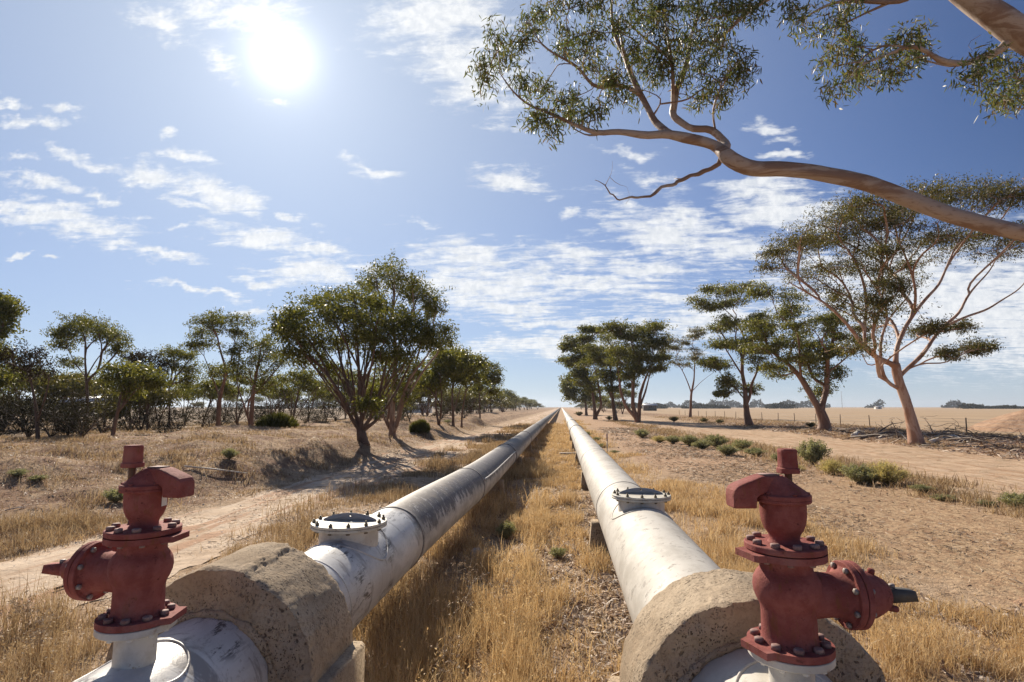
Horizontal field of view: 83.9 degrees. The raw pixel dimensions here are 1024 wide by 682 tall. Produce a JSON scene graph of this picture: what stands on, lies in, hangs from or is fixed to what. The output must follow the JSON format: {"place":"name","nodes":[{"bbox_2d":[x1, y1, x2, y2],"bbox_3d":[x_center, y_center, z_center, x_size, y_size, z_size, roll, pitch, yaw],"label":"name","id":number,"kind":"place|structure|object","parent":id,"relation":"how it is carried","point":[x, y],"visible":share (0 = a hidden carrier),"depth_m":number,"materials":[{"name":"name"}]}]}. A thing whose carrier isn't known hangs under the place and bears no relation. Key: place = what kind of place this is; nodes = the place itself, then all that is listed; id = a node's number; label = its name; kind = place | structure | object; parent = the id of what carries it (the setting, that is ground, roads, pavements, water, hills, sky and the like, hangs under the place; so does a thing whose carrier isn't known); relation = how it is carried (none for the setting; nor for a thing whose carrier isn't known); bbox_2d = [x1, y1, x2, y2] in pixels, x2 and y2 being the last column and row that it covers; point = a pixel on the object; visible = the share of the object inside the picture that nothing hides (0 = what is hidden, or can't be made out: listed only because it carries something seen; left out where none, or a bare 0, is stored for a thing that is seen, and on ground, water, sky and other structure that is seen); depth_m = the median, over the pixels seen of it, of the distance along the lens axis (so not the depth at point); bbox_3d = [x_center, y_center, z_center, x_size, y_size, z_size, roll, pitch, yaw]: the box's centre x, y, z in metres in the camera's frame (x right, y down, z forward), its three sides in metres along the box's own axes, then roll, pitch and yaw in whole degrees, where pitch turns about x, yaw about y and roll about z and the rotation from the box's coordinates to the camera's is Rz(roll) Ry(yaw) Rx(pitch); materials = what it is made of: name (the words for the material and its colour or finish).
{"place":"outdoors","nodes":[
{"label":"outdoors","id":0,"kind":"place"},
{"bbox_2d":[0,409,555,633],"bbox_3d":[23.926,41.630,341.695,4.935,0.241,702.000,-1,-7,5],"label":"dirt track","id":1,"kind":"structure","parent":0,"point":[19,569],"depth_m":10.93,"materials":[{"name":"beige soil"}]},
{"bbox_2d":[0,407,1023,681],"bbox_3d":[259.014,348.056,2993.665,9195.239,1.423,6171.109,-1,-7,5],"label":"ground","id":2,"kind":"structure","parent":0,"point":[948,573],"depth_m":13.44,"materials":[{"name":"beige soil"}]},
{"bbox_2d":[0,289,30,390],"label":"gum tree","id":3,"kind":"object","parent":2,"relation":"on","point":[10,313],"visible":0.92,"depth_m":29.79,"materials":[{"name":"green plant"}]},
{"bbox_2d":[0,590,40,631],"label":"tall weed","id":4,"kind":"object","parent":2,"relation":"on","point":[26,604],"visible":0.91,"depth_m":5.34,"materials":[{"name":"plant"}]},
{"bbox_2d":[0,392,40,428],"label":"scrub bush","id":5,"kind":"object","parent":2,"relation":"on","point":[15,404],"visible":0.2,"depth_m":38.70,"materials":[{"name":"green plant"}]},
{"bbox_2d":[0,362,49,430],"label":"mallee tree","id":6,"kind":"object","parent":2,"relation":"on","point":[18,380],"visible":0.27,"depth_m":45.13,"materials":[{"name":"green plant"}]},
{"bbox_2d":[0,339,64,439],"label":"mallee tree","id":7,"kind":"object","parent":2,"relation":"on","point":[27,356],"visible":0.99,"depth_m":28.04,"materials":[{"name":"green plant"}]},
{"bbox_2d":[12,604,59,665],"bbox_3d":[-3.830,2.425,4.658,0.340,0.565,0.284,-3,-7,21],"label":"tall weed","id":8,"kind":"object","parent":2,"relation":"on","point":[40,631],"visible":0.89,"depth_m":4.66,"materials":[{"name":"plant"}]},
{"bbox_2d":[0,390,73,437],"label":"scrub bush","id":9,"kind":"object","parent":2,"relation":"on","point":[27,434],"visible":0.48,"depth_m":29.57,"materials":[{"name":"green plant"}]},
{"bbox_2d":[0,393,89,437],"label":"scrub bush","id":10,"kind":"object","parent":2,"relation":"on","point":[41,421],"visible":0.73,"depth_m":28.33,"materials":[{"name":"green plant"}]},
{"bbox_2d":[0,389,101,434],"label":"scrub bush","id":11,"kind":"object","parent":2,"relation":"on","point":[80,398],"visible":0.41,"depth_m":30.67,"materials":[{"name":"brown plant"}]},
{"bbox_2d":[3,370,106,427],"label":"mallee tree","id":12,"kind":"object","parent":2,"relation":"on","point":[67,383],"visible":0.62,"depth_m":46.03,"materials":[{"name":"green plant"}]},
{"bbox_2d":[23,397,128,438],"bbox_3d":[-21.757,3.881,28.491,3.627,2.409,4.156,-1,-7,5],"label":"scrub bush","id":13,"kind":"object","parent":2,"relation":"on","point":[94,420],"visible":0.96,"depth_m":28.49,"materials":[{"name":"green plant"}]},
{"bbox_2d":[39,309,136,431],"bbox_3d":[-28.897,2.045,38.947,7.404,8.713,4.249,-2,-7,17],"label":"mallee tree","id":14,"kind":"object","parent":2,"relation":"on","point":[77,324],"visible":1,"depth_m":38.83,"materials":[{"name":"green plant"}]},
{"bbox_2d":[69,403,136,432],"bbox_3d":[-24.609,4.726,34.010,3.745,2.203,3.618,3,-7,-27],"label":"scrub bush","id":15,"kind":"object","parent":2,"relation":"on","point":[100,430],"visible":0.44,"depth_m":33.95,"materials":[{"name":"green plant"}]},
{"bbox_2d":[101,487,122,502],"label":"weed","id":16,"kind":"object","parent":2,"relation":"on","point":[114,496],"visible":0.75,"depth_m":12.12,"materials":[{"name":"green plant"}]},
{"bbox_2d":[79,384,157,428],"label":"mallee tree","id":17,"kind":"object","parent":2,"relation":"on","point":[103,393],"visible":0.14,"depth_m":49.07,"materials":[{"name":"green plant"}]},
{"bbox_2d":[92,404,162,431],"bbox_3d":[-25.674,5.222,37.866,3.627,2.409,4.156,-4,-8,29],"label":"scrub bush","id":18,"kind":"object","parent":2,"relation":"on","point":[135,421],"visible":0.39,"depth_m":37.91,"materials":[{"name":"green plant"}]},
{"bbox_2d":[91,354,177,435],"bbox_3d":[-19.110,2.861,28.751,4.283,4.458,2.823,-2,-7,20],"label":"mallee tree","id":19,"kind":"object","parent":2,"relation":"on","point":[129,380],"visible":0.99,"depth_m":28.50,"materials":[{"name":"green plant"}]},
{"bbox_2d":[95,387,184,430],"bbox_3d":[-24.040,4.532,36.903,4.976,3.817,5.713,5,-8,-38],"label":"bush","id":20,"kind":"object","parent":2,"relation":"on","point":[163,398],"visible":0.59,"depth_m":36.41,"materials":[{"name":"green plant"}]},
{"bbox_2d":[120,348,180,429],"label":"mallee tree","id":21,"kind":"object","parent":2,"relation":"on","point":[139,356],"visible":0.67,"depth_m":42.03,"materials":[{"name":"green plant"}]},
{"bbox_2d":[132,410,188,432],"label":"scrub bush","id":22,"kind":"object","parent":2,"relation":"on","point":[158,427],"visible":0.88,"depth_m":35.33,"materials":[{"name":"green plant"}]},
{"bbox_2d":[127,400,195,428],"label":"scrub bush","id":23,"kind":"object","parent":2,"relation":"on","point":[158,414],"visible":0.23,"depth_m":46.41,"materials":[{"name":"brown plant"}]},
{"bbox_2d":[146,406,201,431],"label":"scrub bush","id":24,"kind":"object","parent":2,"relation":"on","point":[170,414],"visible":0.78,"depth_m":37.45,"materials":[{"name":"green plant"}]},
{"bbox_2d":[153,344,205,427],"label":"mallee tree","id":25,"kind":"object","parent":2,"relation":"on","point":[187,374],"visible":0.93,"depth_m":44.25,"materials":[{"name":"green plant"}]},
{"bbox_2d":[167,382,207,424],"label":"mallee tree","id":26,"kind":"object","parent":2,"relation":"on","point":[187,388],"visible":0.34,"depth_m":60.53,"materials":[{"name":"green plant"}]},
{"bbox_2d":[177,374,241,426],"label":"mallee tree","id":27,"kind":"object","parent":2,"relation":"on","point":[209,387],"visible":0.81,"depth_m":48.43,"materials":[{"name":"green plant"}]},
{"bbox_2d":[181,404,238,424],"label":"scrub bush","id":28,"kind":"object","parent":2,"relation":"on","point":[229,421],"visible":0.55,"depth_m":47.59,"materials":[{"name":"green plant"}]},
{"bbox_2d":[190,405,234,427],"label":"scrub bush","id":29,"kind":"object","parent":2,"relation":"on","point":[208,417],"visible":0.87,"depth_m":41.56,"materials":[{"name":"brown plant"}]},
{"bbox_2d":[177,307,263,425],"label":"mallee tree","id":30,"kind":"object","parent":2,"relation":"on","point":[192,345],"visible":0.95,"depth_m":42.19,"materials":[{"name":"green plant"}]},
{"bbox_2d":[210,399,257,423],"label":"scrub bush","id":31,"kind":"object","parent":2,"relation":"on","point":[238,408],"visible":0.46,"depth_m":55.77,"materials":[{"name":"green plant"}]},
{"bbox_2d":[105,542,364,681],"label":"concrete collar","id":32,"kind":"object","parent":2,"relation":"on","point":[283,607],"visible":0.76,"depth_m":2.96,"materials":[{"name":"beige concrete"}]},
{"bbox_2d":[217,374,269,424],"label":"mallee tree","id":33,"kind":"object","parent":2,"relation":"on","point":[243,382],"visible":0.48,"depth_m":52.13,"materials":[{"name":"green plant"}]},
{"bbox_2d":[0,414,498,561],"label":"dry grass","id":34,"kind":"structure","parent":2,"relation":"on","point":[79,524],"depth_m":15.49,"materials":[{"name":"beige plant"}]},
{"bbox_2d":[215,333,295,425],"bbox_3d":[-17.695,2.808,39.668,5.636,6.969,4.587,3,-7,-25],"label":"mallee tree","id":35,"kind":"object","parent":2,"relation":"on","point":[257,346],"visible":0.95,"depth_m":39.37,"materials":[{"name":"green plant"}]},
{"bbox_2d":[242,398,289,417],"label":"scrub bush","id":36,"kind":"object","parent":2,"relation":"on","point":[265,406],"visible":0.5,"depth_m":62.30,"materials":[{"name":"green plant"}]},
{"bbox_2d":[0,422,548,681],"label":"dry grass","id":37,"kind":"structure","parent":2,"relation":"on","point":[300,533],"depth_m":6.15,"materials":[{"name":"brown plant"}]},
{"bbox_2d":[249,375,302,414],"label":"mallee tree","id":38,"kind":"object","parent":2,"relation":"on","point":[286,391],"visible":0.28,"depth_m":56.98,"materials":[{"name":"green plant"}]},
{"bbox_2d":[255,410,299,427],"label":"round bush","id":39,"kind":"object","parent":2,"relation":"on","point":[279,419],"visible":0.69,"depth_m":35.86,"materials":[{"name":"green plant"}]},
{"bbox_2d":[254,395,305,419],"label":"scrub bush","id":40,"kind":"object","parent":2,"relation":"on","point":[293,403],"visible":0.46,"depth_m":63.63,"materials":[{"name":"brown plant"}]},
{"bbox_2d":[271,364,335,418],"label":"mallee tree","id":41,"kind":"object","parent":2,"relation":"on","point":[304,381],"visible":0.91,"depth_m":49.67,"materials":[{"name":"green plant"}]},
{"bbox_2d":[289,378,329,421],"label":"mallee tree","id":42,"kind":"object","parent":2,"relation":"on","point":[321,394],"visible":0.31,"depth_m":62.68,"materials":[{"name":"green plant"}]},
{"bbox_2d":[295,406,335,423],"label":"scrub bush","id":43,"kind":"object","parent":2,"relation":"on","point":[323,420],"visible":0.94,"depth_m":50.80,"materials":[{"name":"green plant"}]},
{"bbox_2d":[131,397,503,408],"bbox_3d":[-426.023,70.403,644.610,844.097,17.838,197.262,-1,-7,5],"label":"distant woods","id":44,"kind":"object","parent":2,"relation":"on","point":[315,404],"visible":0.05,"depth_m":620.01,"materials":[{"name":"green plant"}]},
{"bbox_2d":[308,398,350,420],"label":"scrub bush","id":45,"kind":"object","parent":2,"relation":"on","point":[333,409],"visible":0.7,"depth_m":60.84,"materials":[{"name":"green plant"}]},
{"bbox_2d":[319,368,389,415],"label":"mallee tree","id":46,"kind":"object","parent":2,"relation":"on","point":[350,381],"visible":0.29,"depth_m":78.80,"materials":[{"name":"green plant"}]},
{"bbox_2d":[260,276,452,445],"bbox_3d":[-6.953,0.777,25.480,8.806,7.944,6.281,-1,-7,5],"label":"mallee tree","id":47,"kind":"object","parent":2,"relation":"on","point":[292,326],"visible":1,"depth_m":25.23,"materials":[{"name":"green plant"}]},
{"bbox_2d":[351,248,460,437],"bbox_3d":[-6.060,0.031,31.858,4.915,10.906,5.850,6,-9,-43],"label":"mallee tree","id":48,"kind":"object","parent":2,"relation":"on","point":[411,290],"visible":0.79,"depth_m":31.43,"materials":[{"name":"green plant"}]},
{"bbox_2d":[390,396,428,420],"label":"scrub bush","id":49,"kind":"object","parent":2,"relation":"on","point":[410,414],"visible":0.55,"depth_m":52.45,"materials":[{"name":"green plant"}]},
{"bbox_2d":[408,419,430,433],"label":"round bush","id":50,"kind":"object","parent":2,"relation":"on","point":[419,426],"visible":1,"depth_m":37.49,"materials":[{"name":"green plant"}]},
{"bbox_2d":[409,385,467,415],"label":"mallee tree","id":51,"kind":"object","parent":2,"relation":"on","point":[423,393],"visible":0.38,"depth_m":69.88,"materials":[{"name":"green plant"}]},
{"bbox_2d":[413,346,473,424],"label":"mallee tree","id":52,"kind":"object","parent":2,"relation":"on","point":[445,369],"visible":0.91,"depth_m":45.17,"materials":[{"name":"green plant"}]},
{"bbox_2d":[423,396,465,418],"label":"scrub bush","id":53,"kind":"object","parent":2,"relation":"on","point":[448,403],"visible":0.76,"depth_m":60.54,"materials":[{"name":"green plant"}]},
{"bbox_2d":[429,628,464,681],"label":"tall weed","id":54,"kind":"object","parent":2,"relation":"on","point":[449,660],"visible":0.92,"depth_m":4.05,"materials":[{"name":"plant"}]},
{"bbox_2d":[424,390,476,413],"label":"mallee tree","id":55,"kind":"object","parent":2,"relation":"on","point":[470,395],"visible":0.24,"depth_m":109.67,"materials":[{"name":"green plant"}]},
{"bbox_2d":[430,344,485,426],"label":"mallee tree","id":56,"kind":"object","parent":2,"relation":"on","point":[467,360],"visible":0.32,"depth_m":48.29,"materials":[{"name":"green plant"}]},
{"bbox_2d":[428,562,488,641],"bbox_3d":[-0.461,2.393,5.060,0.587,0.826,0.264,3,-7,-26],"label":"tall weed","id":57,"kind":"object","parent":2,"relation":"on","point":[467,602],"visible":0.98,"depth_m":5.07,"materials":[{"name":"plant"}]},
{"bbox_2d":[442,558,477,601],"bbox_3d":[-0.536,2.608,6.053,0.508,0.573,0.326,-6,-9,43],"label":"tall weed","id":58,"kind":"object","parent":2,"relation":"on","point":[467,574],"visible":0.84,"depth_m":6.03,"materials":[{"name":"plant"}]},
{"bbox_2d":[451,397,484,417],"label":"scrub bush","id":59,"kind":"object","parent":2,"relation":"on","point":[466,412],"visible":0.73,"depth_m":66.13,"materials":[{"name":"green plant"}]},
{"bbox_2d":[460,351,494,427],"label":"mallee tree","id":60,"kind":"object","parent":2,"relation":"on","point":[477,378],"visible":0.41,"depth_m":51.66,"materials":[{"name":"green plant"}]},
{"bbox_2d":[468,361,506,418],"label":"mallee tree","id":61,"kind":"object","parent":2,"relation":"on","point":[492,373],"visible":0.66,"depth_m":68.05,"materials":[{"name":"green plant"}]},
{"bbox_2d":[353,422,626,681],"bbox_3d":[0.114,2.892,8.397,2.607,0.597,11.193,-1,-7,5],"label":"dry grass","id":62,"kind":"structure","parent":2,"relation":"on","point":[506,640],"depth_m":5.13,"materials":[{"name":"beige plant"}]},
{"bbox_2d":[474,395,513,411],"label":"mallee tree","id":63,"kind":"object","parent":2,"relation":"on","point":[496,400],"visible":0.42,"depth_m":159.13,"materials":[{"name":"green plant"}]},
{"bbox_2d":[478,559,519,608],"bbox_3d":[-0.119,2.526,5.692,0.422,0.641,0.471,-1,-7,5],"label":"tall weed","id":64,"kind":"object","parent":2,"relation":"on","point":[492,585],"visible":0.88,"depth_m":5.69,"materials":[{"name":"plant"}]},
{"bbox_2d":[495,519,516,538],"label":"weed","id":65,"kind":"object","parent":2,"relation":"on","point":[506,529],"visible":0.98,"depth_m":9.32,"materials":[{"name":"green plant"}]},
{"bbox_2d":[0,424,1023,681],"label":"straw","id":66,"kind":"object","parent":2,"relation":"on","point":[698,454],"visible":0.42,"depth_m":12.79,"materials":[{"name":"beige plant"}]},
{"bbox_2d":[2,421,1023,681],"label":"bark litter","id":67,"kind":"object","parent":2,"relation":"on","point":[822,431],"visible":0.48,"depth_m":6.88,"materials":[{"name":"brown plant"}]},
{"bbox_2d":[523,445,531,452],"bbox_3d":[0.578,5.125,26.637,0.717,0.543,0.320,-1,-7,5],"label":"concrete saddle","id":68,"kind":"object","parent":2,"relation":"on","point":[529,447],"visible":0.14,"depth_m":26.47,"materials":[{"name":"grey concrete"}]},
{"bbox_2d":[73,407,560,681],"bbox_3d":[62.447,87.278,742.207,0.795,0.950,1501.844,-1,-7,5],"label":"water pipeline","id":69,"kind":"object","parent":68,"relation":"on","point":[367,560],"visible":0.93,"depth_m":4.58,"materials":[{"name":"metal"}]},
{"bbox_2d":[41,445,194,669],"bbox_3d":[-1.742,0.946,2.491,0.698,0.974,0.302,-1,-7,11],"label":"air valve","id":70,"kind":"object","parent":69,"relation":"attached to","point":[129,565],"visible":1,"depth_m":2.40,"materials":[{"name":"paint"}]},
{"bbox_2d":[554,323,606,419],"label":"gum tree","id":71,"kind":"object","parent":2,"relation":"on","point":[569,343],"visible":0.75,"depth_m":98.72,"materials":[{"name":"green plant"}]},
{"bbox_2d":[557,376,608,414],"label":"gum tree","id":72,"kind":"object","parent":2,"relation":"on","point":[568,393],"visible":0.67,"depth_m":147.51,"materials":[{"name":"green plant"}]},
{"bbox_2d":[581,471,588,490],"bbox_3d":[2.177,3.758,15.038,0.739,0.591,0.320,-1,-7,5],"label":"concrete saddle","id":73,"kind":"object","parent":2,"relation":"on","point":[584,484],"visible":0.07,"depth_m":14.91,"materials":[{"name":"grey concrete"}]},
{"bbox_2d":[561,407,831,681],"bbox_3d":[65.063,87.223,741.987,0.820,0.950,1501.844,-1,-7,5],"label":"water pipeline","id":74,"kind":"object","parent":73,"relation":"on","point":[654,548],"visible":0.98,"depth_m":4.76,"materials":[{"name":"metal"}]},
{"bbox_2d":[726,448,918,681],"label":"air valve","id":75,"kind":"object","parent":74,"relation":"attached to","point":[797,596],"visible":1,"depth_m":2.11,"materials":[{"name":"paint"}]},
{"bbox_2d":[589,519,608,553],"bbox_3d":[1.612,3.002,8.505,0.941,0.591,0.320,-1,-7,5],"label":"concrete saddle","id":76,"kind":"object","parent":2,"relation":"on","point":[596,535],"visible":0.08,"depth_m":8.39,"materials":[{"name":"grey concrete"}]},
{"bbox_2d":[573,330,639,420],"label":"gum tree","id":77,"kind":"object","parent":2,"relation":"on","point":[597,355],"visible":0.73,"depth_m":86.42,"materials":[{"name":"green plant"}]},
{"bbox_2d":[602,387,638,413],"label":"mallee tree","id":78,"kind":"object","parent":2,"relation":"on","point":[626,393],"visible":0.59,"depth_m":165.49,"materials":[{"name":"green plant"}]},
{"bbox_2d":[594,317,681,422],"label":"gum tree","id":79,"kind":"object","parent":2,"relation":"on","point":[637,355],"visible":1,"depth_m":76.11,"materials":[{"name":"green plant"}]},
{"bbox_2d":[658,326,710,417],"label":"gum tree","id":80,"kind":"object","parent":2,"relation":"on","point":[695,335],"visible":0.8,"depth_m":114.34,"materials":[{"name":"green plant"}]},
{"bbox_2d":[703,434,728,446],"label":"weed","id":81,"kind":"object","parent":2,"relation":"on","point":[717,440],"visible":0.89,"depth_m":30.70,"materials":[{"name":"green plant"}]},
{"bbox_2d":[717,443,740,455],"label":"weed","id":82,"kind":"object","parent":2,"relation":"on","point":[729,449],"visible":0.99,"depth_m":25.43,"materials":[{"name":"green plant"}]},
{"bbox_2d":[682,279,781,425],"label":"gum tree","id":83,"kind":"object","parent":2,"relation":"on","point":[724,325],"visible":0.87,"depth_m":64.90,"materials":[{"name":"green plant"}]},
{"bbox_2d":[731,438,753,449],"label":"weed","id":84,"kind":"object","parent":2,"relation":"on","point":[740,444],"visible":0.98,"depth_m":27.93,"materials":[{"name":"green plant"}]},
{"bbox_2d":[463,0,1023,241],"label":"gum tree","id":85,"kind":"object","parent":2,"relation":"on","point":[1002,21],"visible":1,"depth_m":8.78,"materials":[{"name":"green plant"}]},
{"bbox_2d":[608,568,885,681],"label":"concrete collar","id":86,"kind":"object","parent":2,"relation":"on","point":[687,628],"visible":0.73,"depth_m":2.52,"materials":[{"name":"beige concrete"}]},
{"bbox_2d":[562,419,1023,681],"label":"dry grass","id":87,"kind":"structure","parent":2,"relation":"on","point":[728,558],"depth_m":5.74,"materials":[{"name":"beige plant"}]},
{"bbox_2d":[580,398,1023,408],"bbox_3d":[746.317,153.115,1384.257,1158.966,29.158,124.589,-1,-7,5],"label":"distant woods","id":88,"kind":"object","parent":2,"relation":"on","point":[753,404],"visible":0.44,"depth_m":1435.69,"materials":[{"name":"green plant"}]},
{"bbox_2d":[729,275,878,430],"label":"gum tree","id":89,"kind":"object","parent":2,"relation":"on","point":[810,358],"visible":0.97,"depth_m":48.97,"materials":[{"name":"green plant"}]},
{"bbox_2d":[792,437,832,464],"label":"weed","id":90,"kind":"object","parent":2,"relation":"on","point":[812,451],"visible":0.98,"depth_m":20.88,"materials":[{"name":"green plant"}]},
{"bbox_2d":[605,415,1023,537],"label":"dry weeds","id":91,"kind":"object","parent":2,"relation":"on","point":[943,484],"visible":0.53,"depth_m":19.69,"materials":[{"name":"beige plant"}]},
{"bbox_2d":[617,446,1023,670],"bbox_3d":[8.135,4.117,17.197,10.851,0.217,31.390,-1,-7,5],"label":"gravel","id":92,"kind":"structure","parent":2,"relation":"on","point":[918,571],"depth_m":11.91,"materials":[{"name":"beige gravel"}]},
{"bbox_2d":[815,457,844,474],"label":"weed","id":93,"kind":"object","parent":2,"relation":"on","point":[833,465],"visible":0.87,"depth_m":18.12,"materials":[{"name":"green plant"}]},
{"bbox_2d":[679,411,1023,432],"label":"fence","id":94,"kind":"object","parent":2,"relation":"on","point":[815,416],"visible":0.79,"depth_m":59.28,"materials":[{"name":"brown wood"}]},
{"bbox_2d":[837,462,879,483],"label":"weed","id":95,"kind":"object","parent":2,"relation":"on","point":[853,472],"visible":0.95,"depth_m":15.73,"materials":[{"name":"green plant"}]},
{"bbox_2d":[749,168,1023,445],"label":"gum tree","id":96,"kind":"object","parent":2,"relation":"on","point":[890,217],"visible":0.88,"depth_m":32.81,"materials":[{"name":"green plant"}]},
{"bbox_2d":[863,459,913,484],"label":"weed","id":97,"kind":"object","parent":2,"relation":"on","point":[886,473],"visible":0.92,"depth_m":15.37,"materials":[{"name":"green plant"}]},
{"bbox_2d":[996,490,1023,507],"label":"weed","id":98,"kind":"object","parent":2,"relation":"on","point":[1015,497],"visible":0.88,"depth_m":12.00,"materials":[{"name":"green plant"}]},
{"bbox_2d":[0,0,1023,406],"label":"sky","id":99,"kind":"structure","parent":0,"point":[163,162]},
{"bbox_2d":[570,409,1023,495],"bbox_3d":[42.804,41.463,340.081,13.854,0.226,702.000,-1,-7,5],"label":"farm track","id":100,"kind":"structure","parent":0,"point":[958,460],"depth_m":24.77,"materials":[{"name":"beige soil"}]},
{"bbox_2d":[967,410,1023,431],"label":"hill","id":101,"kind":"structure","parent":0,"point":[989,425],"depth_m":51.28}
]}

